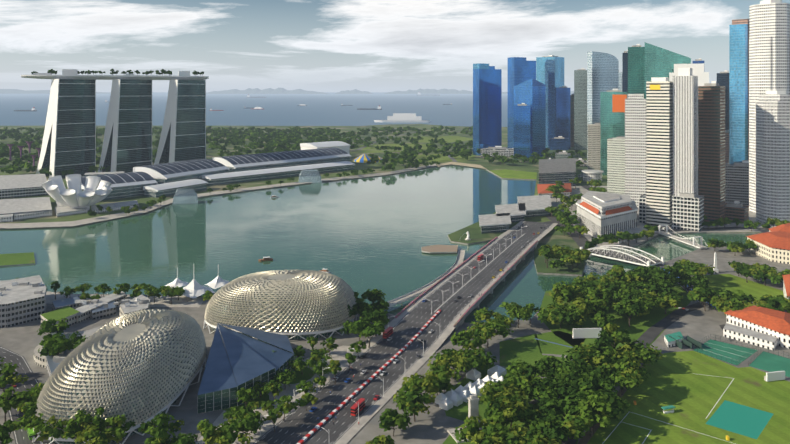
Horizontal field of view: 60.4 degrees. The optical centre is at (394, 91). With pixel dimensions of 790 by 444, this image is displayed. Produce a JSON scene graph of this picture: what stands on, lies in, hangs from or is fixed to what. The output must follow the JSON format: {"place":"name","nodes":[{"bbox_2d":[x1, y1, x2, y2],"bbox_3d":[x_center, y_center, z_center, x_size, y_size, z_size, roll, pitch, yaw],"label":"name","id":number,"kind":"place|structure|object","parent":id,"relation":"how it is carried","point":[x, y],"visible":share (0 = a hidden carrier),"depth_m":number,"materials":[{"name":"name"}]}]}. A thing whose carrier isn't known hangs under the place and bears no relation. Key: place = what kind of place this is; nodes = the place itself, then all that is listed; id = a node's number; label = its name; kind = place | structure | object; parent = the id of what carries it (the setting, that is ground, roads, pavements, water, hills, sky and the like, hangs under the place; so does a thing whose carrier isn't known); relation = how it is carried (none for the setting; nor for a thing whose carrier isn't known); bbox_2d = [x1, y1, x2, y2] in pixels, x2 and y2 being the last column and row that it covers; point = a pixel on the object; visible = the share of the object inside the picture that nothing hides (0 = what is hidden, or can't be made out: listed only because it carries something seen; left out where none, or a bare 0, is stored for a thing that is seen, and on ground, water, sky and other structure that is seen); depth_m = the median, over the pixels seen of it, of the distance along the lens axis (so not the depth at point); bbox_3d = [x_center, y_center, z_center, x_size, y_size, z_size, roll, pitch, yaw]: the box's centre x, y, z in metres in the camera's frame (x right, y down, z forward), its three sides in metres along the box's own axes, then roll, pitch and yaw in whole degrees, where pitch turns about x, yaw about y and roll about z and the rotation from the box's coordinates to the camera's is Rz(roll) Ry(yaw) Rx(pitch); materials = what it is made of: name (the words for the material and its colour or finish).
{"place":"outdoors","nodes":[
{"label":"outdoors","id":0,"kind":"place"},
{"bbox_2d":[0,88,573,93],"bbox_3d":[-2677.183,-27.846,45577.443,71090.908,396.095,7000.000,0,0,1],"label":"island terrain","id":1,"kind":"structure","parent":0,"point":[278,91],"depth_m":43912.89,"materials":[{"name":"grey"}]},
{"bbox_2d":[0,92,753,322],"bbox_3d":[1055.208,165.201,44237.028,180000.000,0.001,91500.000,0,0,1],"label":"sea water","id":2,"kind":"structure","parent":0,"point":[360,236],"depth_m":810.71,"materials":[{"name":"liquid"}]},
{"bbox_2d":[14,92,451,272],"bbox_3d":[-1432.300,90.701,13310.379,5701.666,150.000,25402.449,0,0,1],"label":"boats","id":3,"kind":"object","parent":2,"relation":"on","point":[405,117],"visible":0.77,"depth_m":3578.42,"materials":[{"name":"red painted metal"}]},
{"bbox_2d":[172,170,321,203],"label":"waterfront pavilions","id":4,"kind":"object","parent":2,"relation":"on","point":[185,196],"visible":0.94,"depth_m":999.22,"materials":[{"name":"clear glass"}]},
{"bbox_2d":[0,124,789,443],"bbox_3d":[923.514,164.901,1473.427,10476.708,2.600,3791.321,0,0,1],"label":"ground","id":5,"kind":"structure","parent":0,"point":[436,422],"depth_m":492.89,"materials":[{"name":"green plant"}]},
{"bbox_2d":[41,174,111,210],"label":"lotus-shaped museum","id":6,"kind":"structure","parent":5,"relation":"on","point":[73,195],"depth_m":921.09,"materials":[{"name":"white"}]},
{"bbox_2d":[21,69,208,177],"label":"hotel towers","id":7,"kind":"structure","parent":5,"relation":"on","point":[69,140],"depth_m":1321.46,"materials":[{"name":"white glass"}]},
{"bbox_2d":[31,69,203,75],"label":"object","id":8,"kind":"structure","parent":7,"relation":"on","point":[169,72],"depth_m":1336.47,"materials":[{"name":"green plant"}]},
{"bbox_2d":[33,309,206,443],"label":"domed concert hall","id":9,"kind":"structure","parent":5,"relation":"on","point":[139,367],"depth_m":339.91,"materials":[{"name":"silver glass"}]},
{"bbox_2d":[81,141,354,199],"bbox_3d":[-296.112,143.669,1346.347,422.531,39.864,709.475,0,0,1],"label":"shopping mall","id":10,"kind":"structure","parent":5,"relation":"on","point":[161,179],"depth_m":1232.25,"materials":[{"name":"grey glass"}]},
{"bbox_2d":[165,264,293,413],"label":"roofs","id":11,"kind":"structure","parent":5,"relation":"on","point":[264,356],"depth_m":385.32,"materials":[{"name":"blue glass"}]},
{"bbox_2d":[0,125,480,175],"bbox_3d":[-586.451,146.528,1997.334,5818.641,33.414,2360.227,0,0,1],"label":"forest foliage","id":12,"kind":"object","parent":5,"relation":"on","point":[280,139],"visible":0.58,"depth_m":1983.21,"materials":[{"name":"green plant"}]},
{"bbox_2d":[203,270,357,340],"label":"domed theatre","id":13,"kind":"structure","parent":5,"relation":"on","point":[297,304],"depth_m":455.37,"materials":[{"name":"silver glass"}]},
{"bbox_2d":[0,58,728,424],"bbox_3d":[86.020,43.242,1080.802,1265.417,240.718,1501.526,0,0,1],"label":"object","id":14,"kind":"structure","parent":5,"relation":"on","point":[722,80],"depth_m":900.33,"materials":[{"name":"white paint"}]},
{"bbox_2d":[0,128,787,440],"bbox_3d":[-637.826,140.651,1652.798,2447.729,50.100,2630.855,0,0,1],"label":"waterfront buildings","id":15,"kind":"structure","parent":5,"relation":"on","point":[15,186],"depth_m":1054.20,"materials":[{"name":"stone"}]},
{"bbox_2d":[0,238,789,443],"bbox_3d":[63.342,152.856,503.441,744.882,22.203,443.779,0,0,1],"label":"trees","id":16,"kind":"object","parent":5,"relation":"on","point":[582,384],"visible":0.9,"depth_m":370.16,"materials":[{"name":"green plant"}]},
{"bbox_2d":[0,186,789,443],"bbox_3d":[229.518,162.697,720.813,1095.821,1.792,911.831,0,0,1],"label":"ground patches","id":17,"kind":"object","parent":5,"relation":"on","point":[709,397],"visible":0.46,"depth_m":381.21,"materials":[{"name":"green plant"}]},
{"bbox_2d":[435,365,506,410],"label":"white canopies","id":18,"kind":"object","parent":17,"relation":"on","point":[458,396],"visible":0.83,"depth_m":364.32,"materials":[{"name":"white fabric"}]},
{"bbox_2d":[0,158,789,442],"bbox_3d":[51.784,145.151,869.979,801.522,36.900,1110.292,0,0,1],"label":"low-rise buildings","id":19,"kind":"structure","parent":5,"relation":"on","point":[600,213],"depth_m":513.70,"materials":[{"name":"stone"}]},
{"bbox_2d":[87,148,789,270],"bbox_3d":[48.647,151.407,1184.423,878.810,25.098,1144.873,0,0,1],"label":"trees","id":20,"kind":"object","parent":5,"relation":"on","point":[567,254],"visible":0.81,"depth_m":808.52,"materials":[{"name":"green plant"}]},
{"bbox_2d":[240,221,707,443],"bbox_3d":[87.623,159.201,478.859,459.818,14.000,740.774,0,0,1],"label":"bridges","id":21,"kind":"structure","parent":5,"relation":"on","point":[412,323],"depth_m":449.05,"materials":[{"name":"grey concrete"}]},
{"bbox_2d":[11,225,690,443],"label":"vehicles","id":22,"kind":"object","parent":21,"relation":"on","point":[387,332],"visible":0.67,"depth_m":391.32,"materials":[{"name":"red"}]},
{"bbox_2d":[260,226,524,434],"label":"street lamps","id":23,"kind":"object","parent":21,"relation":"on","point":[462,275],"visible":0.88,"depth_m":417.85,"materials":[{"name":"white metal"}]},
{"bbox_2d":[473,0,789,230],"bbox_3d":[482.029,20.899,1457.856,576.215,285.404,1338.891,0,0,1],"label":"skyscrapers","id":24,"kind":"structure","parent":5,"relation":"on","point":[652,136],"depth_m":946.47,"materials":[{"name":"white concrete"}]},
{"bbox_2d":[549,136,586,176],"bbox_3d":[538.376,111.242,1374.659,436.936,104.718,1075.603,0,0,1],"label":"background buildings","id":25,"kind":"structure","parent":0,"point":[559,142],"depth_m":1880.32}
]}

